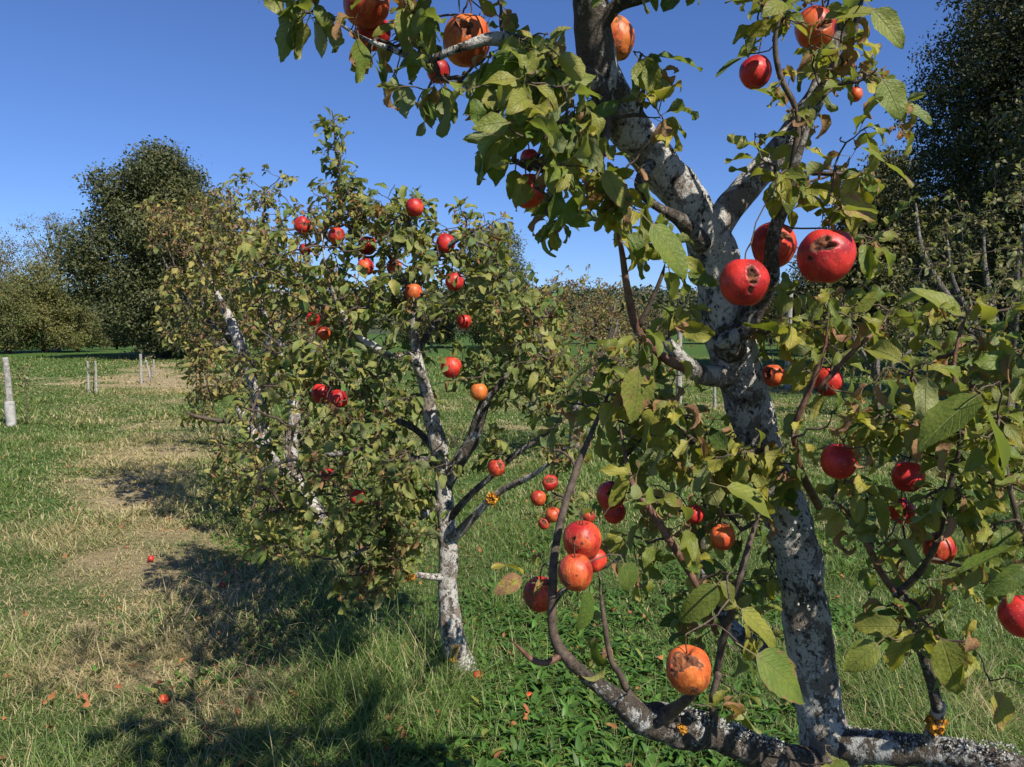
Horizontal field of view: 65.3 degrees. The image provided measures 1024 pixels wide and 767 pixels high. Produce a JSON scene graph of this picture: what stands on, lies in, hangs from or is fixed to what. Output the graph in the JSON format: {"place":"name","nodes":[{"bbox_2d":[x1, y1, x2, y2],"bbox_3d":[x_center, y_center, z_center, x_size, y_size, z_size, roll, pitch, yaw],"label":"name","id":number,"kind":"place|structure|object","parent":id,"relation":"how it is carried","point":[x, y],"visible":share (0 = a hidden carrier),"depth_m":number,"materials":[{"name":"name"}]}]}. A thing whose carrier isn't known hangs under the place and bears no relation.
{"place":"outdoors","nodes":[
{"label":"outdoors","id":0,"kind":"place"},
{"bbox_2d":[38,298,943,333],"bbox_3d":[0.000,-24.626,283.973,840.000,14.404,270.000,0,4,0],"label":"hill","id":1,"kind":"structure","parent":0,"point":[374,330],"depth_m":187.98,"materials":[{"name":"plant"}]},
{"bbox_2d":[0,333,1023,766],"bbox_3d":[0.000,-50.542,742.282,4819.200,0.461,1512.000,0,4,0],"label":"ground","id":2,"kind":"structure","parent":0,"point":[698,349],"depth_m":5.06,"materials":[{"name":"plant"}]},
{"bbox_2d":[2,357,16,426],"bbox_3d":[-7.571,0.184,12.047,0.152,1.159,0.158,-3,5,-39],"label":"wooden stake","id":3,"kind":"object","parent":2,"relation":"on","point":[10,411],"visible":0.91,"depth_m":12.01,"materials":[{"name":"wood"}]},
{"bbox_2d":[0,364,38,424],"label":"sapling","id":4,"kind":"object","parent":2,"relation":"on","point":[24,375],"visible":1,"depth_m":12.20,"materials":[{"name":"green plant"}]},
{"bbox_2d":[0,227,39,297],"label":"bare tree","id":5,"kind":"object","parent":2,"relation":"on","point":[2,260],"visible":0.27,"depth_m":48.04,"materials":[{"name":"grey plant"}]},
{"bbox_2d":[0,277,56,353],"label":"bush","id":6,"kind":"object","parent":2,"relation":"on","point":[9,341],"visible":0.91,"depth_m":44.34,"materials":[{"name":"green plant"}]},
{"bbox_2d":[0,253,93,352],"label":"bush","id":7,"kind":"object","parent":2,"relation":"on","point":[46,287],"visible":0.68,"depth_m":46.21,"materials":[{"name":"green plant"}]},
{"bbox_2d":[2,211,98,350],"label":"bare tree","id":8,"kind":"object","parent":2,"relation":"on","point":[40,242],"visible":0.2,"depth_m":50.94,"materials":[{"name":"grey plant"}]},
{"bbox_2d":[45,291,112,351],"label":"bush","id":9,"kind":"object","parent":2,"relation":"on","point":[86,320],"visible":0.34,"depth_m":49.49,"materials":[{"name":"green plant"}]},
{"bbox_2d":[86,361,89,392],"bbox_3d":[-9.598,-0.083,18.112,0.060,0.848,0.063,-2,5,-28],"label":"wooden stake","id":10,"kind":"object","parent":2,"relation":"on","point":[88,380],"visible":0.88,"depth_m":18.09,"materials":[{"name":"wood"}]},
{"bbox_2d":[83,357,94,392],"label":"sapling","id":11,"kind":"object","parent":2,"relation":"on","point":[92,372],"visible":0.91,"depth_m":18.16,"materials":[{"name":"green plant"}]},
{"bbox_2d":[94,361,97,393],"bbox_3d":[-9.284,-0.070,17.849,0.057,0.859,0.061,-2,5,-28],"label":"wooden stake","id":12,"kind":"object","parent":2,"relation":"on","point":[95,366],"visible":0.88,"depth_m":17.83,"materials":[{"name":"wood"}]},
{"bbox_2d":[91,309,137,348],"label":"bush","id":13,"kind":"object","parent":2,"relation":"on","point":[121,345],"visible":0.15,"depth_m":57.29,"materials":[{"name":"green plant"}]},
{"bbox_2d":[139,354,142,383],"bbox_3d":[-9.851,-0.333,21.235,0.084,0.902,0.088,1,4,17],"label":"wooden stake","id":14,"kind":"object","parent":2,"relation":"on","point":[140,369],"visible":0.85,"depth_m":21.21,"materials":[{"name":"wood"}]},
{"bbox_2d":[38,135,255,358],"bbox_3d":[-16.517,-6.176,37.901,9.539,10.634,9.221,0,4,0],"label":"oak tree","id":15,"kind":"object","parent":2,"relation":"on","point":[162,173],"visible":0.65,"depth_m":35.66,"materials":[{"name":"green plant"}]},
{"bbox_2d":[145,360,151,381],"bbox_3d":[-9.996,-0.294,22.002,0.196,0.718,0.080,0,4,0],"label":"wooden stake","id":16,"kind":"object","parent":2,"relation":"on","point":[148,370],"visible":0.83,"depth_m":21.98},
{"bbox_2d":[147,555,154,561],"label":"apple","id":17,"kind":"object","parent":2,"relation":"on","point":[150,558],"visible":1,"depth_m":5.08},
{"bbox_2d":[138,354,164,381],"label":"sapling","id":18,"kind":"object","parent":2,"relation":"on","point":[149,356],"visible":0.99,"depth_m":21.30,"materials":[{"name":"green plant"}]},
{"bbox_2d":[153,359,154,375],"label":"wooden stake","id":19,"kind":"object","parent":2,"relation":"on","point":[153,367],"visible":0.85,"depth_m":24.63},
{"bbox_2d":[158,694,168,704],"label":"apple","id":20,"kind":"object","parent":2,"relation":"on","point":[162,697],"visible":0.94,"depth_m":3.16,"materials":[{"name":"food"}]},
{"bbox_2d":[191,186,269,348],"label":"broadleaf tree","id":21,"kind":"object","parent":2,"relation":"on","point":[234,219],"visible":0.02,"depth_m":43.40,"materials":[{"name":"green plant"}]},
{"bbox_2d":[156,247,347,430],"bbox_3d":[-2.937,-0.343,9.530,2.347,2.557,2.311,-1,4,-17],"label":"apple tree","id":22,"kind":"object","parent":2,"relation":"on","point":[222,340],"visible":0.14,"depth_m":9.45,"materials":[{"name":"green plant"}]},
{"bbox_2d":[133,163,372,543],"bbox_3d":[-2.073,-0.214,6.040,1.956,2.876,1.755,0,4,0],"label":"apple tree","id":23,"kind":"object","parent":2,"relation":"on","point":[215,280],"visible":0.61,"depth_m":5.86,"materials":[{"name":"green plant"}]},
{"bbox_2d":[245,294,301,345],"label":"bush","id":24,"kind":"object","parent":2,"relation":"on","point":[273,333],"visible":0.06,"depth_m":59.47,"materials":[{"name":"green plant"}]},
{"bbox_2d":[297,287,369,345],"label":"bush","id":25,"kind":"object","parent":2,"relation":"on","point":[337,323],"visible":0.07,"depth_m":62.55,"materials":[{"name":"green plant"}]},
{"bbox_2d":[203,107,591,675],"bbox_3d":[-0.526,0.085,3.338,1.897,2.530,1.223,1,4,14],"label":"apple tree","id":26,"kind":"object","parent":2,"relation":"on","point":[406,486],"visible":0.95,"depth_m":3.22,"materials":[{"name":"green plant"}]},
{"bbox_2d":[294,212,310,233],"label":"apple","id":27,"kind":"object","parent":26,"relation":"attached to","point":[299,226],"visible":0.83,"depth_m":3.44,"materials":[{"name":"food"}]},
{"bbox_2d":[299,244,310,254],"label":"apple","id":28,"kind":"object","parent":26,"relation":"attached to","point":[307,249],"visible":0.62,"depth_m":3.45,"materials":[{"name":"food"}]},
{"bbox_2d":[306,309,319,325],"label":"apple","id":29,"kind":"object","parent":26,"relation":"attached to","point":[316,320],"visible":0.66,"depth_m":3.37,"materials":[{"name":"food"}]},
{"bbox_2d":[311,382,331,403],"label":"apple","id":30,"kind":"object","parent":26,"relation":"attached to","point":[319,391],"visible":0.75,"depth_m":3.28,"materials":[{"name":"food"}]},
{"bbox_2d":[315,321,330,340],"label":"apple","id":31,"kind":"object","parent":26,"relation":"attached to","point":[323,332],"visible":0.82,"depth_m":3.37,"materials":[{"name":"food"}]},
{"bbox_2d":[320,464,332,480],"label":"apple","id":32,"kind":"object","parent":26,"relation":"attached to","point":[329,470],"visible":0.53,"depth_m":3.52,"materials":[{"name":"food"}]},
{"bbox_2d":[328,228,344,243],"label":"apple","id":33,"kind":"object","parent":26,"relation":"attached to","point":[334,234],"visible":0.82,"depth_m":3.34,"materials":[{"name":"food"}]},
{"bbox_2d":[328,383,347,407],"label":"apple","id":34,"kind":"object","parent":26,"relation":"attached to","point":[337,395],"visible":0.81,"depth_m":3.18,"materials":[{"name":"food"}]},
{"bbox_2d":[349,484,363,503],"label":"apple","id":35,"kind":"object","parent":26,"relation":"attached to","point":[356,492],"visible":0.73,"depth_m":3.32,"materials":[{"name":"food"}]},
{"bbox_2d":[357,254,373,274],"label":"apple","id":36,"kind":"object","parent":26,"relation":"attached to","point":[367,264],"visible":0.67,"depth_m":3.25,"materials":[{"name":"food"}]},
{"bbox_2d":[358,236,375,254],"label":"apple","id":37,"kind":"object","parent":26,"relation":"attached to","point":[368,249],"visible":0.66,"depth_m":3.54,"materials":[{"name":"food"}]},
{"bbox_2d":[386,254,401,274],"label":"apple","id":38,"kind":"object","parent":26,"relation":"attached to","point":[390,261],"visible":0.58,"depth_m":3.35,"materials":[{"name":"food"}]},
{"bbox_2d":[405,284,421,300],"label":"apple","id":39,"kind":"object","parent":26,"relation":"attached to","point":[414,290],"visible":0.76,"depth_m":3.16,"materials":[{"name":"food"}]},
{"bbox_2d":[406,192,423,216],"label":"apple","id":40,"kind":"object","parent":26,"relation":"attached to","point":[414,206],"visible":1,"depth_m":3.13,"materials":[{"name":"food"}]},
{"bbox_2d":[436,229,454,252],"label":"apple","id":41,"kind":"object","parent":26,"relation":"attached to","point":[443,240],"visible":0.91,"depth_m":3.24,"materials":[{"name":"food"}]},
{"bbox_2d":[441,350,461,377],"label":"apple","id":42,"kind":"object","parent":26,"relation":"attached to","point":[454,363],"visible":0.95,"depth_m":3.12,"materials":[{"name":"food"}]},
{"bbox_2d":[445,269,463,290],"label":"apple","id":43,"kind":"object","parent":26,"relation":"attached to","point":[459,284],"visible":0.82,"depth_m":3.15,"materials":[{"name":"food"}]},
{"bbox_2d":[457,310,471,328],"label":"apple","id":44,"kind":"object","parent":26,"relation":"attached to","point":[464,321],"visible":1,"depth_m":3.27,"materials":[{"name":"food"}]},
{"bbox_2d":[470,377,487,400],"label":"apple","id":45,"kind":"object","parent":26,"relation":"attached to","point":[478,392],"visible":1,"depth_m":3.08,"materials":[{"name":"food"}]},
{"bbox_2d":[488,453,504,476],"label":"apple","id":46,"kind":"object","parent":26,"relation":"attached to","point":[496,467],"visible":1,"depth_m":3.11,"materials":[{"name":"food"}]},
{"bbox_2d":[531,484,545,505],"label":"apple","id":47,"kind":"object","parent":26,"relation":"attached to","point":[538,497],"visible":1,"depth_m":2.72,"materials":[{"name":"food"}]},
{"bbox_2d":[538,513,549,529],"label":"apple","id":48,"kind":"object","parent":26,"relation":"attached to","point":[543,523],"visible":1,"depth_m":2.63,"materials":[{"name":"food"}]},
{"bbox_2d":[542,469,557,490],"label":"apple","id":49,"kind":"object","parent":26,"relation":"attached to","point":[549,482],"visible":1,"depth_m":2.71,"materials":[{"name":"food"}]},
{"bbox_2d":[545,502,558,522],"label":"apple","id":50,"kind":"object","parent":26,"relation":"attached to","point":[551,513],"visible":0.83,"depth_m":2.62,"materials":[{"name":"food"}]},
{"bbox_2d":[583,505,594,521],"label":"apple","id":51,"kind":"object","parent":26,"relation":"attached to","point":[589,517],"visible":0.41,"depth_m":2.52,"materials":[{"name":"food"}]},
{"bbox_2d":[382,305,464,346],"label":"bush","id":52,"kind":"object","parent":2,"relation":"on","point":[449,326],"visible":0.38,"depth_m":64.86,"materials":[{"name":"green plant"}]},
{"bbox_2d":[466,324,481,343],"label":"bush","id":53,"kind":"object","parent":2,"relation":"on","point":[469,339],"depth_m":67.31,"materials":[{"name":"green plant"}]},
{"bbox_2d":[42,280,906,331],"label":"woods","id":54,"kind":"object","parent":2,"relation":"on","point":[691,296],"visible":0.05,"depth_m":258.36,"materials":[{"name":"green plant"}]},
{"bbox_2d":[472,670,483,681],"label":"apple","id":55,"kind":"object","parent":2,"relation":"on","point":[479,672],"visible":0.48,"depth_m":3.36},
{"bbox_2d":[443,217,539,346],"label":"broadleaf tree","id":56,"kind":"object","parent":2,"relation":"on","point":[475,291],"visible":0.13,"depth_m":58.59,"materials":[{"name":"green plant"}]},
{"bbox_2d":[0,457,1023,766],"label":"fallen leaves","id":57,"kind":"object","parent":2,"relation":"on","point":[88,703],"visible":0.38,"depth_m":3.22,"materials":[{"name":"brown plant"}]},
{"bbox_2d":[33,524,1023,766],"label":"ground cover weeds","id":58,"kind":"object","parent":2,"relation":"on","point":[569,703],"visible":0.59,"depth_m":3.28,"materials":[{"name":"green plant"}]},
{"bbox_2d":[525,692,532,700],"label":"apple","id":59,"kind":"object","parent":2,"relation":"on","point":[529,694],"visible":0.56,"depth_m":3.18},
{"bbox_2d":[529,313,578,343],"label":"bush","id":60,"kind":"object","parent":2,"relation":"on","point":[562,340],"visible":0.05,"depth_m":68.84,"materials":[{"name":"green plant"}]},
{"bbox_2d":[471,264,667,451],"bbox_3d":[0.805,-0.255,9.494,2.126,2.358,2.020,-4,6,-45],"label":"apple tree","id":61,"kind":"object","parent":2,"relation":"on","point":[612,312],"visible":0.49,"depth_m":9.25,"materials":[{"name":"green plant"}]},
{"bbox_2d":[570,292,630,341],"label":"bush","id":62,"kind":"object","parent":2,"relation":"on","point":[605,317],"visible":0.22,"depth_m":74.17,"materials":[{"name":"green plant"}]},
{"bbox_2d":[569,300,693,383],"bbox_3d":[2.394,-0.516,15.000,2.446,2.100,2.053,-1,4,-18],"label":"apple tree","id":63,"kind":"object","parent":2,"relation":"on","point":[625,349],"visible":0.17,"depth_m":14.83,"materials":[{"name":"green plant"}]},
{"bbox_2d":[263,0,1023,766],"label":"apple tree","id":64,"kind":"object","parent":2,"relation":"on","point":[529,82],"visible":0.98,"depth_m":1.33,"materials":[{"name":"green plant"}]},
{"bbox_2d":[343,0,389,28],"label":"apple","id":65,"kind":"object","parent":64,"relation":"attached to","point":[372,14],"visible":0.91,"depth_m":1.29,"materials":[{"name":"food"}]},
{"bbox_2d":[354,19,390,51],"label":"apple","id":66,"kind":"object","parent":64,"relation":"attached to","point":[367,33],"visible":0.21,"depth_m":1.34,"materials":[{"name":"food"}]},
{"bbox_2d":[427,60,449,83],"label":"apple","id":67,"kind":"object","parent":64,"relation":"attached to","point":[444,66],"visible":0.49,"depth_m":1.40,"materials":[{"name":"food"}]},
{"bbox_2d":[443,0,489,67],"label":"apple","id":68,"kind":"object","parent":64,"relation":"attached to","point":[460,28],"visible":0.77,"depth_m":1.24,"materials":[{"name":"food"}]},
{"bbox_2d":[520,143,538,163],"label":"apple","id":69,"kind":"object","parent":64,"relation":"attached to","point":[529,153],"visible":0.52,"depth_m":1.29,"materials":[{"name":"food"}]},
{"bbox_2d":[520,170,543,208],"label":"apple","id":70,"kind":"object","parent":64,"relation":"attached to","point":[536,200],"visible":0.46,"depth_m":1.22,"materials":[{"name":"food"}]},
{"bbox_2d":[523,564,557,611],"bbox_3d":[0.050,0.354,1.389,0.060,0.080,0.060,0,4,0],"label":"apple","id":71,"kind":"object","parent":64,"relation":"attached to","point":[538,602],"visible":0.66,"depth_m":1.37,"materials":[{"name":"food"}]},
{"bbox_2d":[558,542,592,590],"bbox_3d":[0.097,0.278,1.223,0.054,0.074,0.054,0,4,0],"label":"apple","id":72,"kind":"object","parent":64,"relation":"attached to","point":[575,572],"visible":1,"depth_m":1.20,"materials":[{"name":"food"}]},
{"bbox_2d":[563,508,601,559],"bbox_3d":[0.112,0.238,1.270,0.062,0.085,0.062,0,4,0],"label":"apple","id":73,"kind":"object","parent":64,"relation":"attached to","point":[585,537],"visible":0.81,"depth_m":1.25,"materials":[{"name":"food"}]},
{"bbox_2d":[590,549,606,572],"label":"apple","id":74,"kind":"object","parent":64,"relation":"attached to","point":[598,565],"visible":0.43,"depth_m":1.34,"materials":[{"name":"food"}]},
{"bbox_2d":[597,476,624,509],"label":"apple","id":75,"kind":"object","parent":64,"relation":"attached to","point":[604,491],"visible":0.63,"depth_m":1.55,"materials":[{"name":"food"}]},
{"bbox_2d":[603,504,625,523],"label":"apple","id":76,"kind":"object","parent":64,"relation":"attached to","point":[617,515],"visible":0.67,"depth_m":1.60,"materials":[{"name":"food"}]},
{"bbox_2d":[611,15,634,60],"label":"apple","id":77,"kind":"object","parent":64,"relation":"attached to","point":[623,32],"visible":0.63,"depth_m":1.53,"materials":[{"name":"food"}]},
{"bbox_2d":[666,634,710,694],"bbox_3d":[0.260,0.412,1.183,0.067,0.090,0.068,0,4,0],"label":"apple","id":78,"kind":"object","parent":64,"relation":"attached to","point":[688,669],"visible":1,"depth_m":1.16,"materials":[{"name":"food"}]},
{"bbox_2d":[688,499,703,523],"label":"apple","id":79,"kind":"object","parent":64,"relation":"attached to","point":[698,516],"visible":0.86,"depth_m":1.46,"materials":[{"name":"food"}]},
{"bbox_2d":[710,515,734,550],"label":"apple","id":80,"kind":"object","parent":64,"relation":"attached to","point":[722,537],"visible":1,"depth_m":1.41,"materials":[{"name":"food"}]},
{"bbox_2d":[719,242,769,305],"bbox_3d":[0.364,-0.172,1.252,0.077,0.099,0.074,0,4,0],"label":"apple","id":81,"kind":"object","parent":64,"relation":"attached to","point":[745,282],"visible":1,"depth_m":1.23,"materials":[{"name":"food"}]},
{"bbox_2d":[739,45,771,89],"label":"apple","id":82,"kind":"object","parent":64,"relation":"hanging from","point":[755,71],"visible":0.98,"depth_m":1.45,"materials":[{"name":"food"}]},
{"bbox_2d":[762,354,784,385],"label":"apple","id":83,"kind":"object","parent":64,"relation":"attached to","point":[773,375],"visible":1,"depth_m":1.44,"materials":[{"name":"food"}]},
{"bbox_2d":[751,222,796,266],"bbox_3d":[0.460,-0.252,1.407,0.078,0.098,0.076,0,4,0],"label":"apple","id":84,"kind":"object","parent":64,"relation":"attached to","point":[787,245],"visible":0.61,"depth_m":1.38,"materials":[{"name":"food"}]},
{"bbox_2d":[794,2,836,49],"bbox_3d":[0.552,-0.660,1.458,0.073,0.096,0.074,0,4,0],"label":"apple","id":85,"kind":"object","parent":64,"relation":"attached to","point":[813,14],"visible":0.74,"depth_m":1.43,"materials":[{"name":"food"}]},
{"bbox_2d":[797,210,856,282],"bbox_3d":[0.467,-0.202,1.189,0.083,0.106,0.078,0,4,0],"label":"apple","id":86,"kind":"object","parent":64,"relation":"attached to","point":[826,256],"visible":1,"depth_m":1.16,"materials":[{"name":"food"}]},
{"bbox_2d":[814,363,843,395],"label":"apple","id":87,"kind":"object","parent":64,"relation":"attached to","point":[836,381],"visible":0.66,"depth_m":1.41,"materials":[{"name":"food"}]},
{"bbox_2d":[820,438,857,478],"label":"apple","id":88,"kind":"object","parent":64,"relation":"attached to","point":[837,461],"visible":0.91,"depth_m":1.29,"materials":[{"name":"food"}]},
{"bbox_2d":[847,84,862,101],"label":"apple","id":89,"kind":"object","parent":64,"relation":"attached to","point":[857,93],"visible":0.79,"depth_m":1.50,"materials":[{"name":"food"}]},
{"bbox_2d":[888,491,915,523],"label":"apple","id":90,"kind":"object","parent":64,"relation":"hanging from","point":[894,515],"visible":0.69,"depth_m":1.43,"materials":[{"name":"food"}]},
{"bbox_2d":[891,455,925,491],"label":"apple","id":91,"kind":"object","parent":64,"relation":"attached to","point":[905,476],"visible":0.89,"depth_m":1.36,"materials":[{"name":"food"}]},
{"bbox_2d":[922,532,956,563],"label":"apple","id":92,"kind":"object","parent":64,"relation":"attached to","point":[947,550],"visible":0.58,"depth_m":1.33,"materials":[{"name":"food"}]},
{"bbox_2d":[997,595,1023,637],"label":"apple","id":93,"kind":"object","parent":64,"relation":"hanging from","point":[1011,617],"visible":0.93,"depth_m":1.21,"materials":[{"name":"food"}]},
{"bbox_2d":[622,308,667,337],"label":"bush","id":94,"kind":"object","parent":2,"relation":"on","point":[652,314],"visible":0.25,"depth_m":78.81,"materials":[{"name":"green plant"}]},
{"bbox_2d":[676,331,681,405],"bbox_3d":[3.214,-0.318,15.361,0.113,1.731,0.117,-2,5,-28],"label":"wooden stake","id":95,"kind":"object","parent":2,"relation":"on","point":[679,378],"visible":0.24,"depth_m":15.33,"materials":[{"name":"wood"}]},
{"bbox_2d":[713,387,715,407],"bbox_3d":[3.811,0.283,15.027,0.065,0.556,0.061,1,4,17],"label":"wooden stake","id":96,"kind":"object","parent":2,"relation":"on","point":[714,396],"visible":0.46,"depth_m":15.00,"materials":[{"name":"wood"}]},
{"bbox_2d":[762,291,795,344],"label":"bush","id":97,"kind":"object","parent":2,"relation":"on","point":[769,335],"visible":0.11,"depth_m":64.90,"materials":[{"name":"green plant"}]},
{"bbox_2d":[784,294,792,389],"bbox_3d":[6.630,-1.076,19.177,0.162,2.688,0.160,1,4,16],"label":"wooden stake","id":98,"kind":"object","parent":2,"relation":"on","point":[788,314],"visible":0.12,"depth_m":19.13,"materials":[{"name":"wood"}]},
{"bbox_2d":[768,247,861,351],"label":"broadleaf tree","id":99,"kind":"object","parent":2,"relation":"on","point":[805,283],"visible":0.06,"depth_m":49.20,"materials":[{"name":"green plant"}]},
{"bbox_2d":[794,144,969,354],"bbox_3d":[18.423,-6.482,39.626,7.945,11.047,8.139,-2,5,-32],"label":"broadleaf tree","id":100,"kind":"object","parent":2,"relation":"on","point":[881,172],"visible":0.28,"depth_m":38.25,"materials":[{"name":"green plant"}]},
{"bbox_2d":[804,282,969,408],"bbox_3d":[6.097,-0.533,13.593,2.696,2.345,2.764,0,4,0],"label":"apple tree","id":101,"kind":"object","parent":2,"relation":"on","point":[873,368],"visible":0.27,"depth_m":13.41,"materials":[{"name":"green plant"}]},
{"bbox_2d":[853,157,1023,448],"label":"apple tree","id":102,"kind":"object","parent":2,"relation":"on","point":[1014,322],"visible":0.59,"depth_m":8.16,"materials":[{"name":"green plant"}]},
{"bbox_2d":[874,0,1023,352],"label":"oak tree","id":103,"kind":"object","parent":2,"relation":"on","point":[979,67],"visible":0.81,"depth_m":23.24,"materials":[{"name":"green plant"}]},
{"bbox_2d":[895,180,1020,353],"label":"broadleaf tree","id":104,"kind":"object","parent":2,"relation":"on","point":[955,327],"visible":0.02,"depth_m":42.61,"materials":[{"name":"green plant"}]},
{"bbox_2d":[917,193,1023,411],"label":"apple tree","id":105,"kind":"object","parent":2,"relation":"on","point":[1016,247],"visible":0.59,"depth_m":5.51,"materials":[{"name":"green plant"}]},
{"bbox_2d":[974,74,1023,199],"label":"oak tree","id":106,"kind":"object","parent":2,"relation":"on","point":[1018,140],"visible":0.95,"depth_m":15.18,"materials":[{"name":"green plant"}]},
{"bbox_2d":[0,0,1023,292],"label":"sky","id":107,"kind":"structure","parent":0,"point":[81,81],"materials":[{"name":"blue"}]}
]}

